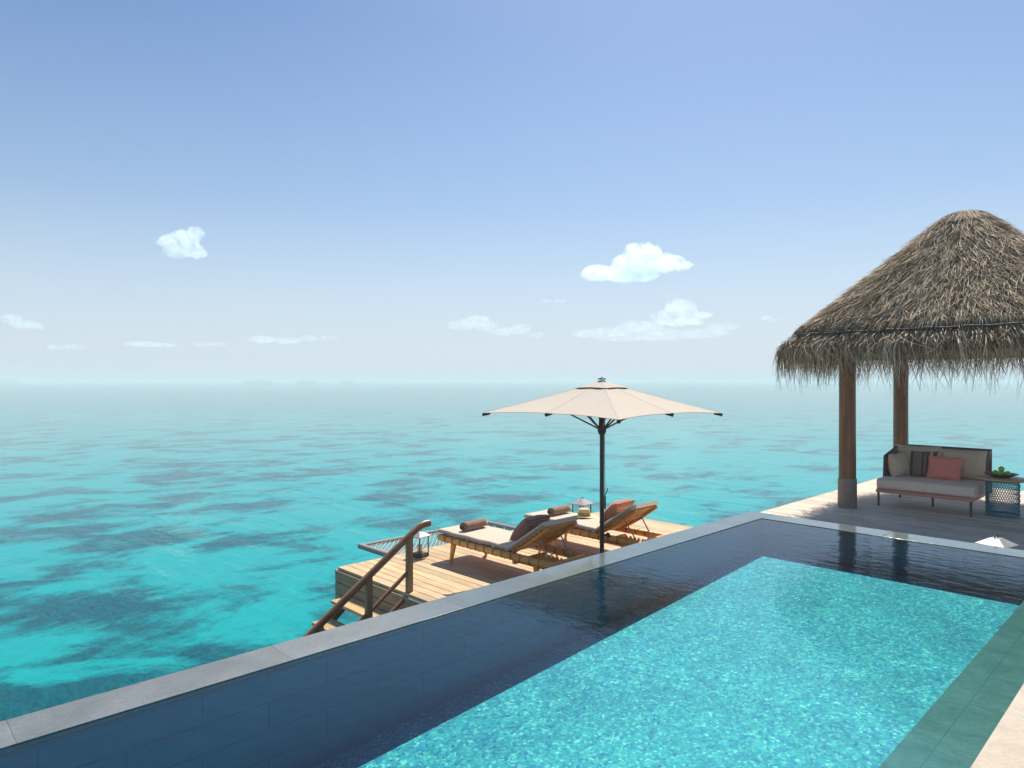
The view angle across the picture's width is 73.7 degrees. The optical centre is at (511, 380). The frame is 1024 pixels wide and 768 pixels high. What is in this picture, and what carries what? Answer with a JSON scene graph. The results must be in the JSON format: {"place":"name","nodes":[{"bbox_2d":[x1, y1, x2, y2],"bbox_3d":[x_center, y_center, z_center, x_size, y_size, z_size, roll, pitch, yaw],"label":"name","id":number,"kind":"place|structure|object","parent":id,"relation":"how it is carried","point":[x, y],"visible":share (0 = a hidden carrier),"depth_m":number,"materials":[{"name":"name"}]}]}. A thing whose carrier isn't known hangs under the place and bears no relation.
{"place":"outdoors","nodes":[
{"label":"outdoors","id":0,"kind":"place"},
{"bbox_2d":[0,432,1023,721],"bbox_3d":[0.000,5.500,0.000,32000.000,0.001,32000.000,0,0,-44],"label":"seabed","id":1,"kind":"structure","parent":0,"point":[116,580],"depth_m":25.63,"materials":[{"name":"teal liquid"}]},
{"bbox_2d":[0,381,1023,507],"bbox_3d":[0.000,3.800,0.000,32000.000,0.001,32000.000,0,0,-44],"label":"sea","id":2,"kind":"structure","parent":0,"point":[70,421],"depth_m":62.51,"materials":[{"name":"liquid"}]},
{"bbox_2d":[0,380,21,382],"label":"island","id":3,"kind":"structure","parent":2,"relation":"on","point":[10,381],"depth_m":1487.83,"materials":[{"name":"white"}]},
{"bbox_2d":[243,380,273,382],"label":"island","id":4,"kind":"structure","parent":2,"relation":"on","point":[257,381],"depth_m":1464.84,"materials":[{"name":"white"}]},
{"bbox_2d":[296,380,317,382],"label":"island","id":5,"kind":"structure","parent":2,"relation":"on","point":[306,381],"depth_m":1468.83,"materials":[{"name":"white"}]},
{"bbox_2d":[0,511,1023,767],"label":"infinity pool","id":6,"kind":"structure","parent":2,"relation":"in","point":[750,639],"depth_m":4.96,"materials":[{"name":"teal tile"}]},
{"bbox_2d":[0,0,1023,380],"label":"sky","id":7,"kind":"structure","parent":0,"point":[191,190],"materials":[{"name":"blue"}]},
{"bbox_2d":[335,512,692,612],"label":"sun deck","id":8,"kind":"structure","parent":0,"point":[436,575],"depth_m":9.42,"materials":[{"name":"wood"}]},
{"bbox_2d":[312,593,386,630],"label":"timber steps","id":9,"kind":"structure","parent":8,"relation":"attached to","point":[354,606],"depth_m":8.78,"materials":[{"name":"brown wood"}]},
{"bbox_2d":[303,520,430,636],"bbox_3d":[-1.668,2.703,8.039,1.734,1.894,0.072,0,0,-44],"label":"handrail","id":10,"kind":"object","parent":9,"relation":"attached to","point":[406,541],"visible":0.57,"depth_m":8.11,"materials":[{"name":"brown wood"}]},
{"bbox_2d":[413,531,431,558],"bbox_3d":[-1.370,2.404,10.126,0.250,0.392,0.250,0,0,38],"label":"lantern","id":11,"kind":"object","parent":8,"relation":"on","point":[419,553],"visible":0.73,"depth_m":10.07,"materials":[{"name":"metal"}]},
{"bbox_2d":[357,520,515,556],"bbox_3d":[-1.145,2.681,11.545,2.750,0.152,1.008,0,0,-44],"label":"hammock net","id":12,"kind":"object","parent":8,"relation":"attached to","point":[368,547],"visible":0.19,"depth_m":11.26,"materials":[{"name":"white fabric"}]},
{"bbox_2d":[437,515,590,571],"bbox_3d":[-0.043,2.176,9.348,0.770,0.856,2.294,0,0,-44],"label":"sun lounger","id":13,"kind":"object","parent":8,"relation":"on","point":[494,541],"visible":0.94,"depth_m":9.02,"materials":[{"name":"beige fabric"}]},
{"bbox_2d":[459,518,487,530],"bbox_3d":[-0.557,2.082,9.906,0.143,0.124,0.464,0,0,42],"label":"rolled towel","id":14,"kind":"object","parent":13,"relation":"on","point":[472,524],"visible":1,"depth_m":9.84,"materials":[{"name":"brown fabric"}]},
{"bbox_2d":[509,514,550,540],"bbox_3d":[0.240,1.926,8.968,0.508,0.429,0.227,0,44,-47],"label":"scatter pillow","id":15,"kind":"object","parent":13,"relation":"on","point":[526,525],"visible":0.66,"depth_m":8.81,"materials":[{"name":"purple fabric"}]},
{"bbox_2d":[569,497,593,512],"bbox_3d":[1.257,2.349,12.300,0.320,0.502,0.320,0,0,42],"label":"lantern","id":16,"kind":"object","parent":8,"relation":"on","point":[580,502],"visible":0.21,"depth_m":12.24,"materials":[{"name":"metal"}]},
{"bbox_2d":[524,500,667,546],"bbox_3d":[1.232,2.176,10.460,0.770,0.856,2.294,0,0,-44],"label":"sun lounger","id":17,"kind":"object","parent":8,"relation":"on","point":[623,520],"visible":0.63,"depth_m":10.03,"materials":[{"name":"brown wood"}]},
{"bbox_2d":[547,504,570,514],"bbox_3d":[0.760,2.082,11.018,0.143,0.124,0.464,0,0,44],"label":"rolled towel","id":18,"kind":"object","parent":17,"relation":"on","point":[558,509],"visible":0.99,"depth_m":10.94,"materials":[{"name":"beige fabric"}]},
{"bbox_2d":[577,508,596,518],"bbox_3d":[1.144,2.091,10.824,0.420,0.141,0.420,0,0,-44],"label":"straw hat","id":19,"kind":"object","parent":17,"relation":"on","point":[583,513],"visible":0.94,"depth_m":10.75,"materials":[{"name":"beige wicker"}]},
{"bbox_2d":[599,499,634,521],"bbox_3d":[1.559,1.926,10.123,0.508,0.429,0.227,0,44,-47],"label":"scatter pillow","id":20,"kind":"object","parent":17,"relation":"on","point":[613,509],"visible":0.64,"depth_m":9.96,"materials":[{"name":"fabric"}]},
{"bbox_2d":[482,377,722,552],"bbox_3d":[1.267,1.269,9.620,2.422,2.662,2.422,0,0,-44],"label":"parasol","id":21,"kind":"object","parent":8,"relation":"on","point":[602,400],"visible":0.94,"depth_m":9.22,"materials":[{"name":"beige fabric"}]},
{"bbox_2d":[538,535,557,556],"bbox_3d":[0.569,2.385,10.210,0.380,0.435,0.378,0,0,-44],"label":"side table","id":22,"kind":"object","parent":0,"point":[554,542],"visible":0.02,"depth_m":10.09,"materials":[{"name":"brown wood"}]},
{"bbox_2d":[761,478,1023,549],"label":"pavilion deck","id":23,"kind":"structure","parent":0,"point":[941,518],"depth_m":10.66,"materials":[{"name":"wood"}]},
{"bbox_2d":[773,210,1023,508],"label":"thatched pavilion","id":24,"kind":"structure","parent":23,"relation":"on","point":[949,288],"depth_m":10.48,"materials":[{"name":"brown plant"}]},
{"bbox_2d":[876,444,991,516],"bbox_3d":[7.058,1.616,11.445,1.241,0.968,1.445,0,0,-44],"label":"sofa","id":25,"kind":"object","parent":23,"relation":"on","point":[969,491],"visible":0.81,"depth_m":11.18,"materials":[{"name":"fabric"}]},
{"bbox_2d":[888,452,908,476],"bbox_3d":[6.754,1.464,11.911,0.560,0.417,0.247,0,-8,-34],"label":"cushion","id":26,"kind":"object","parent":25,"relation":"on","point":[898,464],"visible":0.98,"depth_m":11.77,"materials":[{"name":"beige fabric"}]},
{"bbox_2d":[895,444,941,453],"bbox_3d":[7.125,1.399,12.005,0.223,0.537,0.728,14,-10,-43],"label":"cushion","id":27,"kind":"object","parent":25,"relation":"on","point":[900,448],"visible":0.24,"depth_m":12.00,"materials":[{"name":"beige fabric"}]},
{"bbox_2d":[904,450,941,476],"bbox_3d":[7.092,1.435,11.806,0.584,0.465,0.187,0,-17,42],"label":"cushion","id":28,"kind":"object","parent":25,"relation":"on","point":[918,461],"visible":0.75,"depth_m":11.77,"materials":[{"name":"grey fabric"}]},
{"bbox_2d":[926,455,962,480],"bbox_3d":[7.261,1.464,11.468,0.187,0.405,0.512,26,-17,-38],"label":"cushion","id":29,"kind":"object","parent":25,"relation":"on","point":[947,468],"visible":1,"depth_m":11.40,"materials":[{"name":"pink fabric"}]},
{"bbox_2d":[939,448,987,480],"bbox_3d":[7.580,1.410,11.518,0.247,0.513,0.728,14,-10,-43],"label":"cushion","id":30,"kind":"object","parent":25,"relation":"on","point":[973,466],"visible":0.55,"depth_m":11.35,"materials":[{"name":"beige fabric"}]},
{"bbox_2d":[975,535,1018,548],"bbox_3d":[5.179,1.872,7.299,0.290,0.455,0.290,0,0,-30],"label":"lantern","id":31,"kind":"object","parent":23,"relation":"on","point":[997,541],"visible":0.19,"depth_m":7.24,"materials":[{"name":"metal"}]},
{"bbox_2d":[976,475,1023,517],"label":"woven table","id":32,"kind":"object","parent":23,"relation":"on","point":[1012,481],"visible":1,"depth_m":10.57,"materials":[{"name":"blue wood"}]},
{"bbox_2d":[983,471,1018,477],"bbox_3d":[7.669,1.480,10.706,0.456,0.067,0.456,0,0,-44],"label":"bowl","id":33,"kind":"object","parent":32,"relation":"on","point":[1000,476],"visible":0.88,"depth_m":10.60,"materials":[{"name":"ceramic"}]},
{"bbox_2d":[970,684,1023,767],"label":"terrace","id":34,"kind":"structure","parent":0,"point":[1003,747],"depth_m":3.16,"materials":[{"name":"beige stone"}]}
]}

